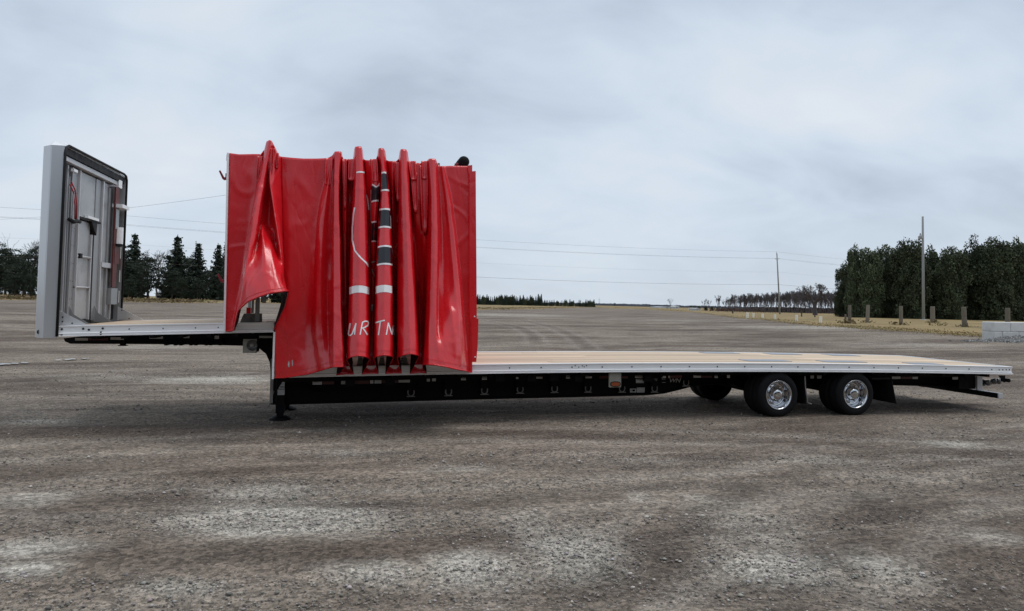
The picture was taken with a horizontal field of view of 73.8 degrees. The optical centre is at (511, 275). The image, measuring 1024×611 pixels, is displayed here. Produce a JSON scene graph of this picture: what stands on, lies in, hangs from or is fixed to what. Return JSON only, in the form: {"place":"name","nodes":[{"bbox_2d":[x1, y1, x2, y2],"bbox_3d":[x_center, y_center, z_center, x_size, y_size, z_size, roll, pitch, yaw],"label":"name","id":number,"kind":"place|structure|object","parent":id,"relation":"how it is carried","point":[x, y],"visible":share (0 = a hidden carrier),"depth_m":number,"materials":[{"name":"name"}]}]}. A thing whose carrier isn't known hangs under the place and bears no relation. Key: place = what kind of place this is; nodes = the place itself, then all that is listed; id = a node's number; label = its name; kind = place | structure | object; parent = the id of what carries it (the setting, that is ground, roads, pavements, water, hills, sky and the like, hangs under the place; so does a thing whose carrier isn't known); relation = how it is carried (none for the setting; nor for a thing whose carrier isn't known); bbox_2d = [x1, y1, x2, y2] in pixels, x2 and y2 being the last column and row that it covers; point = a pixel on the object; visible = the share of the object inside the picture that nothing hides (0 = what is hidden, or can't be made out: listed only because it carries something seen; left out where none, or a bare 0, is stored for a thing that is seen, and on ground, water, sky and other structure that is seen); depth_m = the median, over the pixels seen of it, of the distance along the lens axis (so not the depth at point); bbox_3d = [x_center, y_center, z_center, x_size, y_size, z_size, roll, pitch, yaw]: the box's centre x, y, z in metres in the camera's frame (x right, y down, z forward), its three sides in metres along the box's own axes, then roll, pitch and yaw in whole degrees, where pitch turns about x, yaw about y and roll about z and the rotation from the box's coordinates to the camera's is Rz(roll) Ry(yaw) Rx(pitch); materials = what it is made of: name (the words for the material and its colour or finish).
{"place":"outdoors","nodes":[
{"label":"outdoors","id":0,"kind":"place"},
{"bbox_2d":[0,299,1023,610],"bbox_3d":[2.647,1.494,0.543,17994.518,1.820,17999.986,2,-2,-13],"label":"ground","id":1,"kind":"structure","parent":0,"point":[300,551],"depth_m":7.09,"materials":[{"name":"grey gravel"}]},
{"bbox_2d":[35,141,1012,420],"bbox_3d":[1.422,0.412,12.330,16.778,3.969,2.693,2,-2,-13],"label":"step deck trailer","id":2,"kind":"object","parent":1,"relation":"on","point":[81,249],"visible":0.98,"depth_m":11.19,"materials":[{"name":"metal"}]},
{"bbox_2d":[217,140,477,378],"bbox_3d":[-2.543,-0.171,10.907,3.789,3.431,3.788,2,-2,-13],"label":"sliding tarp","id":3,"kind":"object","parent":2,"relation":"on","point":[370,261],"visible":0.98,"depth_m":9.90,"materials":[{"name":"red plastic"}]},
{"bbox_2d":[949,335,1023,343],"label":"gravel heap","id":4,"kind":"object","parent":1,"relation":"on","point":[1014,339],"visible":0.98,"depth_m":35.61,"materials":[{"name":"grey gravel"}]},
{"bbox_2d":[982,331,1001,338],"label":"concrete block","id":5,"kind":"structure","parent":1,"relation":"on","point":[988,334],"depth_m":36.80,"materials":[{"name":"grey concrete"}]},
{"bbox_2d":[1002,332,1018,336],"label":"concrete block","id":6,"kind":"structure","parent":1,"relation":"on","point":[1004,334],"depth_m":36.81,"materials":[{"name":"grey concrete"}]},
{"bbox_2d":[982,322,1009,331],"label":"concrete block","id":7,"kind":"structure","parent":6,"relation":"on","point":[997,326],"depth_m":36.76,"materials":[{"name":"grey concrete"}]},
{"bbox_3d":[27.921,3.339,37.451,1.088,0.514,0.750,2,-2,-13],"label":"concrete block","id":8,"kind":"object","parent":1,"relation":"on","visible":0},
{"bbox_2d":[1010,322,1023,331],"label":"concrete block","id":9,"kind":"structure","parent":8,"relation":"on","point":[1016,326],"depth_m":36.94,"materials":[{"name":"grey concrete"}]},
{"bbox_2d":[0,0,1023,307],"label":"sky","id":10,"kind":"structure","parent":0,"point":[735,129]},
{"bbox_2d":[1,293,1023,336],"bbox_3d":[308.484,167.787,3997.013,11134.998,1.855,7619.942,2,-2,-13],"label":"grass field","id":11,"kind":"structure","parent":0,"point":[975,325],"depth_m":80.97,"materials":[{"name":"beige plant"}]},
{"bbox_2d":[0,249,12,288],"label":"pine tree","id":12,"kind":"object","parent":11,"relation":"on","point":[2,259],"visible":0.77,"depth_m":117.25,"materials":[{"name":"green plant"}]},
{"bbox_2d":[1,264,23,294],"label":"pine tree","id":13,"kind":"object","parent":11,"relation":"on","point":[12,267],"visible":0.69,"depth_m":112.31,"materials":[{"name":"green plant"}]},
{"bbox_2d":[0,242,24,294],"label":"pine tree","id":14,"kind":"object","parent":11,"relation":"on","point":[8,251],"visible":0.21,"depth_m":122.34,"materials":[{"name":"green plant"}]},
{"bbox_2d":[6,273,25,295],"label":"pine tree","id":15,"kind":"object","parent":11,"relation":"on","point":[14,286],"visible":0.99,"depth_m":110.67,"materials":[{"name":"green plant"}]},
{"bbox_2d":[3,255,29,294],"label":"pine tree","id":16,"kind":"object","parent":11,"relation":"on","point":[13,259],"visible":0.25,"depth_m":117.73,"materials":[{"name":"green plant"}]},
{"bbox_2d":[12,257,36,294],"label":"pine tree","id":17,"kind":"object","parent":11,"relation":"on","point":[26,265],"visible":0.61,"depth_m":114.23,"materials":[{"name":"green plant"}]},
{"bbox_2d":[16,249,32,295],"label":"pine tree","id":18,"kind":"object","parent":11,"relation":"on","point":[21,266],"visible":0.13,"depth_m":135.60,"materials":[{"name":"green plant"}]},
{"bbox_2d":[22,274,37,296],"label":"pine tree","id":19,"kind":"object","parent":11,"relation":"on","point":[28,278],"visible":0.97,"depth_m":111.25,"materials":[{"name":"green plant"}]},
{"bbox_2d":[21,246,38,294],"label":"pine tree","id":20,"kind":"object","parent":11,"relation":"on","point":[31,254],"visible":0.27,"depth_m":125.18,"materials":[{"name":"green plant"}]},
{"bbox_2d":[21,241,38,291],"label":"bare tree","id":21,"kind":"object","parent":11,"relation":"on","point":[34,246],"visible":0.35,"depth_m":131.81,"materials":[{"name":"grey plant"}]},
{"bbox_2d":[0,295,216,302],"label":"dry weeds","id":22,"kind":"object","parent":11,"relation":"on","point":[127,299],"visible":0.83,"depth_m":92.03,"materials":[{"name":"brown plant"}]},
{"bbox_2d":[124,244,129,275],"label":"pine tree","id":23,"kind":"object","parent":11,"relation":"on","point":[126,252],"visible":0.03,"depth_m":128.60,"materials":[{"name":"green plant"}]},
{"bbox_2d":[123,277,137,296],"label":"pine tree","id":24,"kind":"object","parent":11,"relation":"on","point":[131,282],"visible":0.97,"depth_m":114.44,"materials":[{"name":"green plant"}]},
{"bbox_2d":[123,233,149,297],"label":"spruce tree","id":25,"kind":"object","parent":11,"relation":"on","point":[134,251],"visible":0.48,"depth_m":125.14,"materials":[{"name":"green plant"}]},
{"bbox_2d":[133,265,152,297],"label":"pine tree","id":26,"kind":"object","parent":11,"relation":"on","point":[143,274],"visible":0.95,"depth_m":116.82,"materials":[{"name":"green plant"}]},
{"bbox_2d":[129,252,167,297],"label":"tree","id":27,"kind":"object","parent":11,"relation":"on","point":[148,260],"visible":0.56,"depth_m":120.60,"materials":[{"name":"green plant"}]},
{"bbox_2d":[142,250,171,295],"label":"bare tree","id":28,"kind":"object","parent":11,"relation":"on","point":[159,255],"visible":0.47,"depth_m":145.69,"materials":[{"name":"grey plant"}]},
{"bbox_2d":[154,265,172,297],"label":"pine tree","id":29,"kind":"object","parent":11,"relation":"on","point":[162,285],"visible":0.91,"depth_m":119.15,"materials":[{"name":"green plant"}]},
{"bbox_2d":[163,268,183,298],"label":"pine tree","id":30,"kind":"object","parent":11,"relation":"on","point":[172,286],"visible":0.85,"depth_m":118.63,"materials":[{"name":"green plant"}]},
{"bbox_2d":[154,235,198,298],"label":"spruce tree","id":31,"kind":"object","parent":11,"relation":"on","point":[177,257],"visible":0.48,"depth_m":125.04,"materials":[{"name":"green plant"}]},
{"bbox_2d":[174,278,189,298],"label":"pine tree","id":32,"kind":"object","parent":11,"relation":"on","point":[181,281],"visible":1,"depth_m":116.99,"materials":[{"name":"green plant"}]},
{"bbox_2d":[184,255,194,275],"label":"pine tree","id":33,"kind":"object","parent":11,"relation":"on","point":[192,258],"visible":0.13,"depth_m":134.16,"materials":[{"name":"green plant"}]},
{"bbox_2d":[186,241,208,299],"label":"spruce tree","id":34,"kind":"object","parent":11,"relation":"on","point":[197,260],"visible":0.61,"depth_m":129.67,"materials":[{"name":"green plant"}]},
{"bbox_2d":[190,277,205,298],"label":"pine tree","id":35,"kind":"object","parent":11,"relation":"on","point":[197,283],"visible":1,"depth_m":117.53,"materials":[{"name":"green plant"}]},
{"bbox_2d":[198,269,214,298],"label":"pine tree","id":36,"kind":"object","parent":11,"relation":"on","point":[207,286],"visible":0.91,"depth_m":122.54,"materials":[{"name":"green plant"}]},
{"bbox_2d":[203,244,224,299],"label":"spruce tree","id":37,"kind":"object","parent":11,"relation":"on","point":[217,255],"visible":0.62,"depth_m":128.33,"materials":[{"name":"green plant"}]},
{"bbox_2d":[215,269,224,300],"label":"pine tree","id":38,"kind":"object","parent":11,"relation":"on","point":[221,288],"visible":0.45,"depth_m":121.05,"materials":[{"name":"green plant"}]},
{"bbox_2d":[221,242,224,269],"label":"spruce tree","id":39,"kind":"object","parent":11,"relation":"on","point":[223,254],"visible":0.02,"depth_m":140.08,"materials":[{"name":"green plant"}]},
{"bbox_2d":[267,292,282,302],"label":"spruce tree","id":40,"kind":"object","parent":11,"relation":"on","point":[276,297],"visible":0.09,"depth_m":133.90,"materials":[{"name":"green plant"}]},
{"bbox_2d":[481,295,485,304],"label":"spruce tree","id":41,"kind":"object","parent":11,"relation":"on","point":[483,298],"visible":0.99,"depth_m":306.89,"materials":[{"name":"green plant"}]},
{"bbox_2d":[499,295,503,304],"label":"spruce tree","id":42,"kind":"object","parent":11,"relation":"on","point":[500,299],"visible":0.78,"depth_m":320.82,"materials":[{"name":"green plant"}]},
{"bbox_2d":[502,295,506,304],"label":"spruce tree","id":43,"kind":"object","parent":11,"relation":"on","point":[504,301],"visible":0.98,"depth_m":307.47,"materials":[{"name":"green plant"}]},
{"bbox_2d":[508,294,514,304],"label":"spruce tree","id":44,"kind":"object","parent":11,"relation":"on","point":[510,300],"visible":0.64,"depth_m":325.19,"materials":[{"name":"green plant"}]},
{"bbox_2d":[530,296,533,305],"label":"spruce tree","id":45,"kind":"object","parent":11,"relation":"on","point":[531,301],"visible":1,"depth_m":325.77,"materials":[{"name":"green plant"}]},
{"bbox_2d":[477,306,691,311],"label":"roadside grass","id":46,"kind":"structure","parent":11,"relation":"on","point":[506,308],"depth_m":144.88,"materials":[{"name":"brown plant"}]},
{"bbox_2d":[705,308,772,311],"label":"brown brush","id":47,"kind":"object","parent":11,"relation":"on","point":[729,309],"visible":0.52,"depth_m":336.31,"materials":[{"name":"brown plant"}]},
{"bbox_2d":[766,295,773,312],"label":"bare tree","id":48,"kind":"object","parent":11,"relation":"on","point":[770,297],"visible":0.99,"depth_m":271.00,"materials":[{"name":"grey plant"}]},
{"bbox_2d":[776,252,780,313],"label":"utility pole","id":49,"kind":"object","parent":11,"relation":"on","point":[778,284],"visible":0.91,"depth_m":146.26,"materials":[{"name":"grey wood"}]},
{"bbox_2d":[0,256,814,287],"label":"power line","id":50,"kind":"object","parent":49,"relation":"attached to","point":[485,277],"visible":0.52,"depth_m":121.00,"materials":[{"name":"black metal"}]},
{"bbox_2d":[3,207,846,259],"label":"power line","id":51,"kind":"object","parent":49,"relation":"attached to","point":[489,240],"visible":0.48,"depth_m":123.75,"materials":[{"name":"metal"}]},
{"bbox_2d":[13,217,837,264],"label":"power line","id":52,"kind":"object","parent":49,"relation":"attached to","point":[486,247],"visible":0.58,"depth_m":121.78,"materials":[{"name":"metal"}]},
{"bbox_2d":[738,306,834,313],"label":"undergrowth","id":53,"kind":"object","parent":11,"relation":"on","point":[796,310],"visible":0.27,"depth_m":321.67,"materials":[{"name":"brown plant"}]},
{"bbox_2d":[785,290,794,311],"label":"bare tree","id":54,"kind":"object","parent":11,"relation":"on","point":[788,295],"visible":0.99,"depth_m":273.60,"materials":[{"name":"grey plant"}]},
{"bbox_2d":[797,283,827,314],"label":"bare tree","id":55,"kind":"object","parent":11,"relation":"on","point":[806,292],"visible":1,"depth_m":127.32,"materials":[{"name":"grey plant"}]},
{"bbox_2d":[822,291,828,313],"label":"bare tree","id":56,"kind":"object","parent":11,"relation":"on","point":[825,299],"visible":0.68,"depth_m":293.40,"materials":[{"name":"grey plant"}]},
{"bbox_2d":[689,312,981,337],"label":"grass tufts","id":57,"kind":"object","parent":11,"relation":"on","point":[927,331],"visible":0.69,"depth_m":45.91,"materials":[{"name":"beige plant"}]},
{"bbox_2d":[833,285,845,316],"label":"cedar tree","id":58,"kind":"object","parent":11,"relation":"on","point":[838,306],"visible":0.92,"depth_m":105.52,"materials":[{"name":"green plant"}]},
{"bbox_2d":[834,264,848,316],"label":"cedar tree","id":59,"kind":"object","parent":11,"relation":"on","point":[841,275],"visible":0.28,"depth_m":106.71,"materials":[{"name":"green plant"}]},
{"bbox_2d":[848,305,850,322],"bbox_3d":[28.328,3.415,57.265,0.282,1.878,0.282,2,-2,-13],"label":"wooden post","id":60,"kind":"object","parent":11,"relation":"on","point":[849,311],"visible":0.59,"depth_m":57.17,"materials":[{"name":"grey wood"}]},
{"bbox_2d":[843,244,869,317],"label":"cedar tree","id":61,"kind":"object","parent":11,"relation":"on","point":[854,256],"visible":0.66,"depth_m":99.76,"materials":[{"name":"green plant"}]},
{"bbox_2d":[866,305,869,322],"bbox_3d":[31.357,3.564,60.193,0.381,1.933,0.319,2,-2,-13],"label":"wooden post","id":62,"kind":"object","parent":11,"relation":"on","point":[867,313],"visible":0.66,"depth_m":60.10,"materials":[{"name":"grey wood"}]},
{"bbox_2d":[855,247,885,317],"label":"cedar tree","id":63,"kind":"object","parent":11,"relation":"on","point":[871,291],"visible":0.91,"depth_m":97.76,"materials":[{"name":"green plant"}]},
{"bbox_2d":[876,244,891,317],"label":"cedar tree","id":64,"kind":"object","parent":11,"relation":"on","point":[882,255],"visible":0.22,"depth_m":101.61,"materials":[{"name":"green plant"}]},
{"bbox_2d":[882,240,904,317],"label":"cedar tree","id":65,"kind":"object","parent":11,"relation":"on","point":[891,303],"visible":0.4,"depth_m":98.37,"materials":[{"name":"green plant"}]},
{"bbox_2d":[899,306,902,324],"bbox_3d":[31.363,3.392,55.031,0.292,1.864,0.292,2,-2,-13],"label":"wooden post","id":66,"kind":"object","parent":11,"relation":"on","point":[900,312],"visible":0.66,"depth_m":54.94,"materials":[{"name":"grey wood"}]},
{"bbox_2d":[836,318,970,326],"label":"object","id":67,"kind":"object","parent":11,"relation":"on","point":[852,321],"visible":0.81,"depth_m":55.16,"materials":[{"name":"brown plant"}]},
{"bbox_2d":[888,237,935,318],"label":"cedar tree","id":68,"kind":"object","parent":11,"relation":"on","point":[909,272],"visible":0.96,"depth_m":94.67,"materials":[{"name":"green plant"}]},
{"bbox_2d":[918,216,925,319],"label":"utility pole","id":69,"kind":"object","parent":11,"relation":"on","point":[920,236],"visible":0.84,"depth_m":85.33,"materials":[{"name":"grey wood"}]},
{"bbox_2d":[920,243,942,318],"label":"cedar tree","id":70,"kind":"object","parent":11,"relation":"on","point":[931,257],"visible":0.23,"depth_m":98.37,"materials":[{"name":"green plant"}]},
{"bbox_2d":[930,306,934,322],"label":"wooden post","id":71,"kind":"object","parent":11,"relation":"on","point":[932,312],"visible":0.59,"depth_m":65.67,"materials":[{"name":"grey wood"}]},
{"bbox_2d":[930,247,947,318],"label":"cedar tree","id":72,"kind":"object","parent":11,"relation":"on","point":[938,269],"visible":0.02,"depth_m":99.04,"materials":[{"name":"green plant"}]},
{"bbox_2d":[932,245,974,319],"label":"cedar tree","id":73,"kind":"object","parent":11,"relation":"on","point":[949,287],"visible":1,"depth_m":93.87,"materials":[{"name":"green plant"}]},
{"bbox_2d":[961,307,966,326],"bbox_3d":[34.020,3.303,51.322,0.440,1.882,0.369,2,-2,-13],"label":"wooden post","id":74,"kind":"object","parent":11,"relation":"on","point":[964,315],"visible":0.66,"depth_m":51.19,"materials":[{"name":"grey wood"}]},
{"bbox_2d":[956,233,981,319],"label":"cedar tree","id":75,"kind":"object","parent":11,"relation":"on","point":[973,306],"visible":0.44,"depth_m":96.44,"materials":[{"name":"green plant"}]},
{"bbox_2d":[969,235,1019,320],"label":"cedar tree","id":76,"kind":"object","parent":11,"relation":"on","point":[994,271],"visible":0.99,"depth_m":93.59,"materials":[{"name":"green plant"}]},
{"bbox_2d":[1005,308,1009,321],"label":"wooden post","id":77,"kind":"object","parent":11,"relation":"on","point":[1007,314],"visible":0.6,"depth_m":65.67,"materials":[{"name":"grey wood"}]},
{"bbox_2d":[998,235,1023,320],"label":"cedar tree","id":78,"kind":"object","parent":11,"relation":"on","point":[1018,290],"visible":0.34,"depth_m":94.76,"materials":[{"name":"green plant"}]},
{"bbox_2d":[548,302,824,308],"bbox_3d":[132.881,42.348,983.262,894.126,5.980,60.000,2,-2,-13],"label":"distant hills","id":79,"kind":"structure","parent":0,"point":[623,304],"depth_m":966.94,"materials":[{"name":"green plant"}]}
]}

